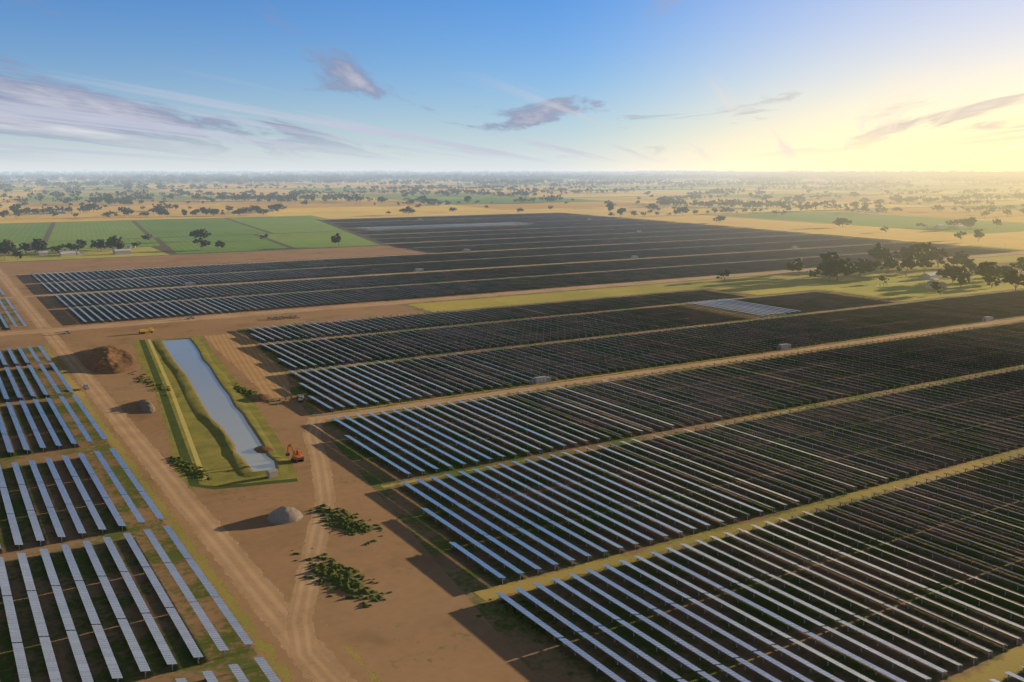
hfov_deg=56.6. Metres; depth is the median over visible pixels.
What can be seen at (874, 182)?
grove
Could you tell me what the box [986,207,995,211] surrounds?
tree
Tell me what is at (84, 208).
grove
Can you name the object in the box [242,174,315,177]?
grove
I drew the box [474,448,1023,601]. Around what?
grass strip
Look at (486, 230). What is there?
road
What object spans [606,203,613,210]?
tree
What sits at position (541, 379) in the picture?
inverter
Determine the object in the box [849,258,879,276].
tree
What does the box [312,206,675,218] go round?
field
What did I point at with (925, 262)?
tree
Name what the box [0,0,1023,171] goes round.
sky
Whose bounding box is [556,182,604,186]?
grove
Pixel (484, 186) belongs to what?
grove
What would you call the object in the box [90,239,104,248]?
tree
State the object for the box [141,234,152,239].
tree
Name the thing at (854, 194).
grove
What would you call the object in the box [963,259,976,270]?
tree
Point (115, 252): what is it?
homestead
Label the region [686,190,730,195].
grove
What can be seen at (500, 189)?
grove
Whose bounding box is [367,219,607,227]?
road
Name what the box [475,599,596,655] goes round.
scrub
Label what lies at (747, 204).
tree
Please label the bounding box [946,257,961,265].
tree
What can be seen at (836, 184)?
grove
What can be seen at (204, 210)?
tree
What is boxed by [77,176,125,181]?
grove
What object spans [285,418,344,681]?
track
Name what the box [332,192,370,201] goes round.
grove
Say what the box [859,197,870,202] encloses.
grove
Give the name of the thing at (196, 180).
grove
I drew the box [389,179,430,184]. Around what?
grove
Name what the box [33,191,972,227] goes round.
farmsteads
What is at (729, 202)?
grove
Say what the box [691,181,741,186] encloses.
grove
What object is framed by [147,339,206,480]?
embankment
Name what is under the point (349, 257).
road
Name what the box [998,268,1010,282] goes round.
tree
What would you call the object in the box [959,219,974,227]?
tree
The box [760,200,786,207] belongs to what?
grove
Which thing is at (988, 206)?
grove
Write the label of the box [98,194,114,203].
grove
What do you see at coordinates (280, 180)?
grove
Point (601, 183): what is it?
grove
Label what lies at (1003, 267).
tree
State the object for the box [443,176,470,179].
grove
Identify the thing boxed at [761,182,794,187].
grove
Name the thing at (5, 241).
tree
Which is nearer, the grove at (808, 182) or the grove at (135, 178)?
the grove at (808, 182)
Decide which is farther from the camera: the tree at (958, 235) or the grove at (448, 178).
the grove at (448, 178)
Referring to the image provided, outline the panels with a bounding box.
[0,213,1023,681]
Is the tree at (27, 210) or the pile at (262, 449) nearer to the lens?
the pile at (262, 449)
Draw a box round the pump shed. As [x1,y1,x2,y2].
[266,468,277,477]
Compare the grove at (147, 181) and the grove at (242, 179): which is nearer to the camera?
the grove at (147, 181)
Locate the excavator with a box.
[286,443,303,462]
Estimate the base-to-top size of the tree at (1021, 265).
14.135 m
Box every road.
[0,234,809,275]
[0,242,902,298]
[0,251,1023,335]
[0,268,357,681]
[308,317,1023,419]
[338,215,573,222]
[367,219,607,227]
[375,223,669,234]
[385,228,736,243]
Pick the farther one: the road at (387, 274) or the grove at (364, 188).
the grove at (364, 188)
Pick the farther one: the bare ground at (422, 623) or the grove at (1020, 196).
the grove at (1020, 196)
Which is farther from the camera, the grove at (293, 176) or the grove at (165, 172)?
the grove at (165, 172)
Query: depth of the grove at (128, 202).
2679.41 m
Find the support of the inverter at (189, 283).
on the farm at (484, 275)
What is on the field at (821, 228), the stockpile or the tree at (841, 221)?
the tree at (841, 221)
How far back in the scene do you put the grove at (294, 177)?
8713.76 m
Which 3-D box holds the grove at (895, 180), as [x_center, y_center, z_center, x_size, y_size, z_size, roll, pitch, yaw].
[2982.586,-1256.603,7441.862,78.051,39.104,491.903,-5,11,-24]
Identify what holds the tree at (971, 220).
on the field at (889, 221)
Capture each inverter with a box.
[183,282,195,285]
[413,268,423,271]
[531,376,551,383]
[776,343,792,349]
[982,316,993,321]
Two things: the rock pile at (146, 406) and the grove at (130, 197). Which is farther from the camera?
the grove at (130, 197)
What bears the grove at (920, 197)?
on the ground at (319, 205)
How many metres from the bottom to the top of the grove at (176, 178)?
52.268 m
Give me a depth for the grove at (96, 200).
2779.97 m
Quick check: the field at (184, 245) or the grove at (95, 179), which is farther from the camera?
the grove at (95, 179)
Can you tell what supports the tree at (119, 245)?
on the yard at (87, 253)
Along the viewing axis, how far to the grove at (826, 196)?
3306.47 m
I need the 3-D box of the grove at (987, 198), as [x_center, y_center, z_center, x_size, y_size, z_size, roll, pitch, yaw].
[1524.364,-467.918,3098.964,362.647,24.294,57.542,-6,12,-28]
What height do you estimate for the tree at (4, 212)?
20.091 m
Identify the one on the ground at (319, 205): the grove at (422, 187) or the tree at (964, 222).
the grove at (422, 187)
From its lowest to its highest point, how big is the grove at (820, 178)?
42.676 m
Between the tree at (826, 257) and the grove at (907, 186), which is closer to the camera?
the tree at (826, 257)
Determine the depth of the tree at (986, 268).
839.32 m
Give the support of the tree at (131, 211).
on the ground at (319, 205)
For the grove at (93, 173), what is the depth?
15982.12 m
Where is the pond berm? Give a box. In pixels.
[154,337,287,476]
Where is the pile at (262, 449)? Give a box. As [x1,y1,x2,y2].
[254,445,274,452]
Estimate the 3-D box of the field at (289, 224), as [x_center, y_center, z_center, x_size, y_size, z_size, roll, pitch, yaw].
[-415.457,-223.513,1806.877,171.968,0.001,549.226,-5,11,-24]
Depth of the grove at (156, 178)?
7684.19 m
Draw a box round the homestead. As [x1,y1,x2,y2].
[38,246,135,255]
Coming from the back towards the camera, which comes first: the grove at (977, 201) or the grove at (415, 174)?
the grove at (415, 174)
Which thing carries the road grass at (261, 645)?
on the bare ground at (422, 623)
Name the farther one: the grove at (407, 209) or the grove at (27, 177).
the grove at (27, 177)
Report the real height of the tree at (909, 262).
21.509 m
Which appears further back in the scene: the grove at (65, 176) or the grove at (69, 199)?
the grove at (65, 176)
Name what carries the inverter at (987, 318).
on the dirt track at (484, 390)
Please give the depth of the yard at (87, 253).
1143.13 m
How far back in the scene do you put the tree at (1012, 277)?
783.85 m
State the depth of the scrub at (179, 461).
322.96 m
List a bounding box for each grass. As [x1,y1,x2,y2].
[42,347,292,681]
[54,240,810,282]
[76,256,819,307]
[132,336,299,488]
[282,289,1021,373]
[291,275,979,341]
[326,624,380,681]
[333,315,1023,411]
[346,321,1023,419]
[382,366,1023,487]
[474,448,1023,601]
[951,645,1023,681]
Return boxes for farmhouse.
[883,272,947,288]
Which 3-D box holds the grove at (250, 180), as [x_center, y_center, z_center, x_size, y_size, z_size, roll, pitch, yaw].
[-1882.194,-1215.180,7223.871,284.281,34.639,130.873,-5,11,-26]
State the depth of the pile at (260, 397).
419.16 m
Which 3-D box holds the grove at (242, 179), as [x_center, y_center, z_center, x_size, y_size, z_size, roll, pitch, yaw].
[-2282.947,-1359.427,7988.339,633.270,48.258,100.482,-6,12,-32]
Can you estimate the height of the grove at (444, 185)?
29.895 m
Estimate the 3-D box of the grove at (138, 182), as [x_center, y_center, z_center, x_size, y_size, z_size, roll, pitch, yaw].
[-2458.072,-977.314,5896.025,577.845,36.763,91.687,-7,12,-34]
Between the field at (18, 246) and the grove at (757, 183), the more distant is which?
the grove at (757, 183)
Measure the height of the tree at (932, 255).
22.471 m
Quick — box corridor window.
[0,273,79,324]
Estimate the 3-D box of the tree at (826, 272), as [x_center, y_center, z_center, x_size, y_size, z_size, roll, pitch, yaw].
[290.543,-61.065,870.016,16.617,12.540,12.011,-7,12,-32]
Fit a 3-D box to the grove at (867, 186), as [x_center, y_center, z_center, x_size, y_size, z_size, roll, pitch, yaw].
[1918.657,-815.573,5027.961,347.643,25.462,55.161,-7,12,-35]
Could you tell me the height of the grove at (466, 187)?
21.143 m
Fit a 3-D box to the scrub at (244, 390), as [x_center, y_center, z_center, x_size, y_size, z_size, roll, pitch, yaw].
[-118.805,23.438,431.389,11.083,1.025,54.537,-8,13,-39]
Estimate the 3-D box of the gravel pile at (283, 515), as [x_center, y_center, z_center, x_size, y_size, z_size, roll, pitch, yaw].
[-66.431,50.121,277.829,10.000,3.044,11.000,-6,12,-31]
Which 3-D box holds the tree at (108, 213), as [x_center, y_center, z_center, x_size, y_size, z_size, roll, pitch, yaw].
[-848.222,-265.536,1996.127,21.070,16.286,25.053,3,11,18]
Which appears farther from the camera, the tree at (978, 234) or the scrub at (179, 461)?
the tree at (978, 234)
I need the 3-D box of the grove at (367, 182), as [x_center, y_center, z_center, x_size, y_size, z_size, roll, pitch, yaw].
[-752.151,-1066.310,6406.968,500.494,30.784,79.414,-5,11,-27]
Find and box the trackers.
[6,310,1023,681]
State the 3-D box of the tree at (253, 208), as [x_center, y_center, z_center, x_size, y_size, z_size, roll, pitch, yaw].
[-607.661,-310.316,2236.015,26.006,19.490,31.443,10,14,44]
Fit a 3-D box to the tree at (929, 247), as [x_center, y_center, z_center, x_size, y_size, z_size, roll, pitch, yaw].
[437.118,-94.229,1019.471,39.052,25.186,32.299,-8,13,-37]
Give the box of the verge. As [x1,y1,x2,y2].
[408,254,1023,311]
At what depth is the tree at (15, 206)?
2146.29 m
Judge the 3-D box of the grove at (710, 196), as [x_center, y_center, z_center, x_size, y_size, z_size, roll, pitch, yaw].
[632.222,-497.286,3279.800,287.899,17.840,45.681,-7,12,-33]
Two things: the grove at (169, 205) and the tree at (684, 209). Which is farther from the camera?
the grove at (169, 205)
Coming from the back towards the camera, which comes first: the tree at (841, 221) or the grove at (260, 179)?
the grove at (260, 179)
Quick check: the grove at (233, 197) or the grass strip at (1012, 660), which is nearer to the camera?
the grass strip at (1012, 660)
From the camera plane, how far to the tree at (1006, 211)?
2044.80 m
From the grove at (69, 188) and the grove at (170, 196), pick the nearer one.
the grove at (170, 196)
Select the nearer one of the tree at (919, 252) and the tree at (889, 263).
the tree at (889, 263)
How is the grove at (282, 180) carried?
on the ground at (319, 205)
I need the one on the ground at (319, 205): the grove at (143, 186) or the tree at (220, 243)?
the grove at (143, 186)
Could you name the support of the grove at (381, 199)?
on the ground at (319, 205)
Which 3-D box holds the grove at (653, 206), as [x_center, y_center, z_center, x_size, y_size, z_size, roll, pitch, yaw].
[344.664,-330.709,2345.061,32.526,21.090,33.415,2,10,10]
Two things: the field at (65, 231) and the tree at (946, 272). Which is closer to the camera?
the tree at (946, 272)
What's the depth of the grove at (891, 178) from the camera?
7574.06 m
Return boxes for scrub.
[129,372,178,396]
[168,456,211,480]
[234,383,284,404]
[291,548,391,607]
[309,504,382,544]
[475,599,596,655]
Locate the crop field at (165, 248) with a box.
[0,217,388,262]
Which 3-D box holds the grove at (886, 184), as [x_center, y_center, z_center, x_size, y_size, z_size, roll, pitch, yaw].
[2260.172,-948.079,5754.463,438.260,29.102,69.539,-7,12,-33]
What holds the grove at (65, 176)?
on the ground at (319, 205)
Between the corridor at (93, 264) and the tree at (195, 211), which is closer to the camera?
the corridor at (93, 264)
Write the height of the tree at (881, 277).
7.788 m
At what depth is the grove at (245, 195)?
3119.31 m
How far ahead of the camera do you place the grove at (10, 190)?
4080.76 m
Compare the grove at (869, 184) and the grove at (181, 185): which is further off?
the grove at (869, 184)
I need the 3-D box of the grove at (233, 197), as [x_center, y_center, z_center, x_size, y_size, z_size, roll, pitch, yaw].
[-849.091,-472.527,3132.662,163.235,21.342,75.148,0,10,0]
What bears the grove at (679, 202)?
on the ground at (319, 205)
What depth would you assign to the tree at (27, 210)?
2133.22 m
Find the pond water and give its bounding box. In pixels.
[162,339,275,471]
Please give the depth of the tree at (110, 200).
2694.49 m
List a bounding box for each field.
[0,222,50,242]
[10,242,29,251]
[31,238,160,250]
[48,221,144,240]
[136,218,269,237]
[160,234,289,253]
[229,216,342,232]
[258,231,378,248]
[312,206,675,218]
[578,211,968,238]
[716,211,1023,233]
[900,232,1023,248]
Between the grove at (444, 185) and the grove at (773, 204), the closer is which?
the grove at (773, 204)
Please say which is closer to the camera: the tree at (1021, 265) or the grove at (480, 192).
the tree at (1021, 265)
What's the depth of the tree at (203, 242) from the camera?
1204.90 m
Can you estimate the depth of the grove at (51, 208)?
2237.61 m
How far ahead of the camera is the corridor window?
734.34 m
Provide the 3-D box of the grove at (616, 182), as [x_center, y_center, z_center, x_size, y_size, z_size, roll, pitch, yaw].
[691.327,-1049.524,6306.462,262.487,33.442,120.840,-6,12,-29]
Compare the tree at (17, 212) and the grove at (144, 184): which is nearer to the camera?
the tree at (17, 212)
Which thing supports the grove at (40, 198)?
on the ground at (319, 205)
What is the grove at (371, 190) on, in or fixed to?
on the ground at (319, 205)
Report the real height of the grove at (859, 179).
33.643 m
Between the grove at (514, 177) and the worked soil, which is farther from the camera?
the grove at (514, 177)
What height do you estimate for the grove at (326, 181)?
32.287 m
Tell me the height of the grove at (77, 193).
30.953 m
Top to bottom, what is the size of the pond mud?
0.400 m
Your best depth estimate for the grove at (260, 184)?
5653.53 m
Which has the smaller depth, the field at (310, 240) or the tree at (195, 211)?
the field at (310, 240)
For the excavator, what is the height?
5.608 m
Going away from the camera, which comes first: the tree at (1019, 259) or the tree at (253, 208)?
the tree at (1019, 259)
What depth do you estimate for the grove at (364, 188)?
4642.78 m
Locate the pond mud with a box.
[161,338,277,471]
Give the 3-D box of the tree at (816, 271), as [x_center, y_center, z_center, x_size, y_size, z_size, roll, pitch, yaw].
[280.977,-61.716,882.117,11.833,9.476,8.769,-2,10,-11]
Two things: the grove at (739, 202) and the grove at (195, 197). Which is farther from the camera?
the grove at (195, 197)
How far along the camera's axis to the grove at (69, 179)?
8303.82 m
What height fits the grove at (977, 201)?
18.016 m
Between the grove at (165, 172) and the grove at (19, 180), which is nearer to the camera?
the grove at (19, 180)
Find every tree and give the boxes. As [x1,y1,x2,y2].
[0,210,8,219]
[0,239,13,254]
[0,243,14,259]
[7,245,20,255]
[9,204,20,210]
[12,209,20,218]
[14,252,23,259]
[19,207,30,213]
[19,243,30,251]
[30,208,40,213]
[31,238,47,251]
[48,246,62,253]
[56,244,66,250]
[64,243,73,250]
[69,243,86,250]
[76,239,86,249]
[86,203,101,211]
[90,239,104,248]
[96,242,108,250]
[104,211,115,216]
[105,198,117,203]
[105,235,121,249]
[111,241,124,248]
[118,207,129,216]
[124,207,133,214]
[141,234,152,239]
[189,228,210,237]
[192,209,199,215]
[192,238,210,246]
[200,207,208,215]
[209,209,218,213]
[215,240,224,247]
[240,207,250,213]
[248,205,260,210]
[331,233,340,244]
[464,196,471,202]
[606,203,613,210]
[617,208,626,216]
[677,206,689,212]
[713,215,725,220]
[716,269,730,280]
[742,202,750,206]
[751,201,756,207]
[786,258,807,275]
[792,195,804,200]
[809,269,819,278]
[817,258,860,279]
[820,252,839,275]
[820,268,838,280]
[832,218,852,227]
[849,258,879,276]
[868,242,900,266]
[878,275,888,282]
[879,257,894,273]
[884,256,895,271]
[894,255,919,275]
[899,242,935,256]
[901,247,924,259]
[919,257,934,272]
[924,246,947,267]
[929,281,945,294]
[935,265,972,282]
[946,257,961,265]
[947,220,959,227]
[951,272,970,287]
[953,250,968,261]
[954,231,966,238]
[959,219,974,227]
[960,260,974,271]
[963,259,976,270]
[966,263,980,272]
[967,217,976,226]
[973,229,984,241]
[975,261,1002,283]
[982,274,997,286]
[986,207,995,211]
[988,277,1000,285]
[992,219,1001,225]
[996,263,1017,273]
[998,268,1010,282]
[1001,269,1023,292]
[1002,209,1011,216]
[1015,257,1023,270]
[1016,260,1023,273]
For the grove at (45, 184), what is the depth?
5661.66 m
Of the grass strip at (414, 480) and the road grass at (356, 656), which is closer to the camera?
the road grass at (356, 656)
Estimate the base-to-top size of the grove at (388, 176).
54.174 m
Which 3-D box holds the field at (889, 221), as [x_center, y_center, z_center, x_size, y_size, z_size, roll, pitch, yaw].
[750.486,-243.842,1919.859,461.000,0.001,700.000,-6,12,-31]
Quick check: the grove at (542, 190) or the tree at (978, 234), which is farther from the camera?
the grove at (542, 190)
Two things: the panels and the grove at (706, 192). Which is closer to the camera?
the panels
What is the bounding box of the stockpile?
[82,346,136,373]
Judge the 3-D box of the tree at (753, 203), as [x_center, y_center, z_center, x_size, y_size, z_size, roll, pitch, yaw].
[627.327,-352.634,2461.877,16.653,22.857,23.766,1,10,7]
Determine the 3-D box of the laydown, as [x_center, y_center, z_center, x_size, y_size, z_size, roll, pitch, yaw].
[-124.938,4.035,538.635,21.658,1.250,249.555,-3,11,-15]
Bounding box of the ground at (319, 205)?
[0,171,1023,262]
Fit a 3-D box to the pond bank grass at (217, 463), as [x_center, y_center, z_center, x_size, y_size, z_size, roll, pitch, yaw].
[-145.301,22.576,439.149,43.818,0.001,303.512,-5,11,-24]
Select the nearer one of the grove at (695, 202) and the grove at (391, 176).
the grove at (695, 202)
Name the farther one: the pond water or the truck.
the truck
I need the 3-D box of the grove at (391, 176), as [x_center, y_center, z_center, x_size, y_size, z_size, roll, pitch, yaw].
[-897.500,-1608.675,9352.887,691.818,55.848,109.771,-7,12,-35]
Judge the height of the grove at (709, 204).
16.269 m
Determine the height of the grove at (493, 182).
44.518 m
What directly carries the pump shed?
on the pond bank grass at (217, 463)
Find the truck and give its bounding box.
[139,328,153,333]
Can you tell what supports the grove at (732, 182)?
on the ground at (319, 205)
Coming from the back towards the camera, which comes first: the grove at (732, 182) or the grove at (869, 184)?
the grove at (732, 182)
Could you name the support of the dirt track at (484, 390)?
on the farm at (546, 660)
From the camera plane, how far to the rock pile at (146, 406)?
403.75 m
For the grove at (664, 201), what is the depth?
2605.25 m
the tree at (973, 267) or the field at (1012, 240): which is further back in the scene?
the field at (1012, 240)
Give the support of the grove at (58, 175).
on the ground at (319, 205)
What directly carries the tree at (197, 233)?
on the field at (184, 245)
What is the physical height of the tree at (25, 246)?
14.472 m
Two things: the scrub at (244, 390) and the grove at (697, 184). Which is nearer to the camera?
the scrub at (244, 390)
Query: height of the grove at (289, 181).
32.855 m
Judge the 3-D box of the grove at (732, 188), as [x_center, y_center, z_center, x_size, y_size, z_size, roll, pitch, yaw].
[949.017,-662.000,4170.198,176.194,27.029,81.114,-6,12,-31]
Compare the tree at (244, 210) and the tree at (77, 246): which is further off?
the tree at (244, 210)
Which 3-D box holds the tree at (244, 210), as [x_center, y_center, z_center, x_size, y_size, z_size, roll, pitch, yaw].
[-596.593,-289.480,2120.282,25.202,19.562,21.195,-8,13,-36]
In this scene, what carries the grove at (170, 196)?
on the ground at (319, 205)
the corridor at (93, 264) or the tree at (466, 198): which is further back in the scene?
the tree at (466, 198)
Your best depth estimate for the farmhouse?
877.53 m
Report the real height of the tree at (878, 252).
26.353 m
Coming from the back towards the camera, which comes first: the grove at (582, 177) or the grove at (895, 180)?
the grove at (582, 177)
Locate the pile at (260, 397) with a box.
[249,394,272,401]
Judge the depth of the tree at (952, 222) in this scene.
1673.73 m
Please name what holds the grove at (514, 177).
on the ground at (319, 205)
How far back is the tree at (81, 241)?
1201.74 m
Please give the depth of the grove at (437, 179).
8102.96 m
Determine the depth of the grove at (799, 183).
5998.63 m
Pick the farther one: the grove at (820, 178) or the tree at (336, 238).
the grove at (820, 178)
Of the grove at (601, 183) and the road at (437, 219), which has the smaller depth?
the road at (437, 219)
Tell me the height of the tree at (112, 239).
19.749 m
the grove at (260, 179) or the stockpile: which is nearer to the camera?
the stockpile
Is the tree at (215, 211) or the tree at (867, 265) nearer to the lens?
the tree at (867, 265)
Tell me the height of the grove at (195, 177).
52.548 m
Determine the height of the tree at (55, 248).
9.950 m
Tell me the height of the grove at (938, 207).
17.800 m
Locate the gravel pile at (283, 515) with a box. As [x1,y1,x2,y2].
[267,506,302,523]
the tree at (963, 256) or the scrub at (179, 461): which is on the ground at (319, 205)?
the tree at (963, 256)
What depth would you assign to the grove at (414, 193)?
3689.78 m
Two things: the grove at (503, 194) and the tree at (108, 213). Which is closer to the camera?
the tree at (108, 213)
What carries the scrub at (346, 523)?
on the bare ground at (422, 623)
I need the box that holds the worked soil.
[205,332,290,397]
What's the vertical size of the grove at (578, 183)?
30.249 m
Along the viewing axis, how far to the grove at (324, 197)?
3121.55 m
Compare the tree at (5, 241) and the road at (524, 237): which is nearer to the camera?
the tree at (5, 241)
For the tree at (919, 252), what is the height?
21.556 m
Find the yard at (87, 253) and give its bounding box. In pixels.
[0,247,168,261]
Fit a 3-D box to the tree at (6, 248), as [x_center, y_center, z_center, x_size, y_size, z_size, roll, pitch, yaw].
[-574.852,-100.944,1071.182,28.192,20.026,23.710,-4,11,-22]
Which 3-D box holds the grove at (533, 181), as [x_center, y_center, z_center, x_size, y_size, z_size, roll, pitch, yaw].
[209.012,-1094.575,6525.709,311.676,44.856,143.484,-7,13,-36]
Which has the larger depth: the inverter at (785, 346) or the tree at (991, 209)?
the tree at (991, 209)
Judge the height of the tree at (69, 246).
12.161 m
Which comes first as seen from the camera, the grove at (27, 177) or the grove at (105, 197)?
the grove at (105, 197)
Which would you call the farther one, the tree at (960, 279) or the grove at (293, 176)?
the grove at (293, 176)
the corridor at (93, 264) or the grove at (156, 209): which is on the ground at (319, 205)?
the grove at (156, 209)
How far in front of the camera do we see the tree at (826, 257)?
903.05 m
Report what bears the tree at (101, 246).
on the yard at (87, 253)
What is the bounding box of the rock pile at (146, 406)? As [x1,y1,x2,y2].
[138,399,155,412]
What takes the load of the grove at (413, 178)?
on the ground at (319, 205)
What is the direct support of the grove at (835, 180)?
on the ground at (319, 205)
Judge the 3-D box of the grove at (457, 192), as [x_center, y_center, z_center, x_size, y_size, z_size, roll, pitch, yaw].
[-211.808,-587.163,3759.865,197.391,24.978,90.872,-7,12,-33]
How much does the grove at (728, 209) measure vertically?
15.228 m
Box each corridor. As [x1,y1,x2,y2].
[0,246,429,273]
[0,299,423,349]
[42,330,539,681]
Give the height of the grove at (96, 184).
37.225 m
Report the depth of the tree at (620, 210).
2045.56 m
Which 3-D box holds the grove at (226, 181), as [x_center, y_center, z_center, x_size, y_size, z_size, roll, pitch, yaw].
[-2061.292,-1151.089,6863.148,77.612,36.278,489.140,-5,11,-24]
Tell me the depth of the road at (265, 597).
281.83 m
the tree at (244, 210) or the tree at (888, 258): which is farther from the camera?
the tree at (244, 210)
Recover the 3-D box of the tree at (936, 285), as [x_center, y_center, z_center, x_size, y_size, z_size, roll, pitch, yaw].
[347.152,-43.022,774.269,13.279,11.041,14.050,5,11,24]
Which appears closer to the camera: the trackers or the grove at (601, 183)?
the trackers
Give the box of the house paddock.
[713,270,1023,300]
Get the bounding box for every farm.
[0,213,1011,326]
[0,250,1023,681]
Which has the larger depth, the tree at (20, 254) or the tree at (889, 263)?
the tree at (20, 254)
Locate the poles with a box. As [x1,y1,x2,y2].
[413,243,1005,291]
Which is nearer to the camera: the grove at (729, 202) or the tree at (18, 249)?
the tree at (18, 249)
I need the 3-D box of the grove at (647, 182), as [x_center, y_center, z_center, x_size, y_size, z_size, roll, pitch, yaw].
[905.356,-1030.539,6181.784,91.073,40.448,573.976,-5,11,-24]
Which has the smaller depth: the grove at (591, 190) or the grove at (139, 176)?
the grove at (591, 190)
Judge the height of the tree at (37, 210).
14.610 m
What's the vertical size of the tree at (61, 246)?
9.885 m
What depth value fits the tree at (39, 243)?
1143.63 m
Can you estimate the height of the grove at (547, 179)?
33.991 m
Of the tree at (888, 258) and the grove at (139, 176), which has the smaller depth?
the tree at (888, 258)
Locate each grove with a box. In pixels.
[0,175,77,180]
[0,178,41,183]
[0,195,104,203]
[2,175,44,179]
[4,187,32,193]
[26,174,102,178]
[27,189,148,198]
[30,175,117,178]
[35,181,131,186]
[41,183,83,185]
[42,206,71,210]
[49,177,129,181]
[63,187,94,190]
[65,197,75,203]
[66,180,164,186]
[67,172,129,174]
[76,175,135,179]
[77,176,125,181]
[77,205,91,212]
[85,196,100,204]
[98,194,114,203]
[101,175,189,180]
[107,175,193,180]
[109,171,167,174]
[114,197,128,203]
[120,194,165,201]
[122,200,132,205]
[123,185,166,190]
[124,183,167,186]
[131,192,209,196]
[132,179,200,183]
[133,175,181,180]
[140,174,217,177]
[148,206,167,214]
[151,177,191,180]
[152,203,190,209]
[163,193,175,199]
[166,178,239,183]
[167,184,198,188]
[170,176,190,179]
[191,176,232,179]
[191,194,246,200]
[203,177,277,180]
[218,179,235,184]
[218,193,261,200]
[230,195,276,200]
[240,177,309,181]
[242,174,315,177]
[242,192,299,200]
[245,183,276,186]
[246,179,282,183]
[253,178,293,181]
[254,176,327,179]
[257,193,317,200]
[259,174,334,178]
[262,179,302,182]
[265,175,339,180]
[275,197,306,202]
[276,194,334,200]
[284,179,302,183]
[295,189,329,195]
[308,177,373,181]
[311,179,376,183]
[313,179,380,183]
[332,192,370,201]
[343,185,419,190]
[347,188,410,194]
[365,175,427,179]
[366,181,435,184]
[375,196,387,203]
[376,184,447,190]
[385,173,440,175]
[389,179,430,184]
[390,175,451,178]
[392,176,446,179]
[399,206,415,214]
[406,190,451,194]
[420,185,451,188]
[424,178,446,181]
[434,189,480,195]
[436,186,494,188]
[442,178,496,182]
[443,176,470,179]
[458,189,495,195]
[461,185,515,189]
[462,175,521,179]
[477,178,543,185]
[482,187,552,191]
[487,191,520,197]
[494,184,539,187]
[506,182,536,185]
[514,197,552,202]
[521,179,561,184]
[521,189,554,193]
[522,175,585,179]
[543,195,573,202]
[544,178,567,182]
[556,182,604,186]
[559,187,633,194]
[568,180,626,184]
[571,175,606,180]
[575,181,611,185]
[599,181,633,185]
[626,179,679,185]
[645,203,657,210]
[656,199,670,206]
[661,197,687,206]
[664,181,717,186]
[664,194,726,198]
[681,199,708,206]
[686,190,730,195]
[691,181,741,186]
[700,180,743,184]
[702,202,712,207]
[710,187,745,192]
[710,198,734,206]
[722,207,734,212]
[732,176,766,180]
[734,199,762,207]
[738,180,787,185]
[755,190,772,194]
[755,200,826,207]
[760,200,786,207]
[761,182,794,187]
[779,200,880,212]
[786,181,823,185]
[788,176,831,180]
[789,181,843,185]
[790,170,812,172]
[809,194,841,198]
[812,185,856,189]
[823,182,857,186]
[826,178,872,182]
[836,177,892,182]
[843,179,876,182]
[846,180,906,184]
[847,191,859,197]
[854,184,895,188]
[859,180,910,185]
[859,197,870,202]
[865,182,909,186]
[868,178,919,182]
[889,196,937,203]
[890,195,964,203]
[904,184,920,188]
[930,205,944,211]
[931,177,975,181]
[941,193,1017,201]
[954,199,994,205]
[961,204,1023,211]
[1016,192,1023,199]
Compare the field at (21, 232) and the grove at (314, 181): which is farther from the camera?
the grove at (314, 181)
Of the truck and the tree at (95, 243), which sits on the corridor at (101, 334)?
the truck
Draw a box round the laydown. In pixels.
[267,315,307,400]
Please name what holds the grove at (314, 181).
on the ground at (319, 205)

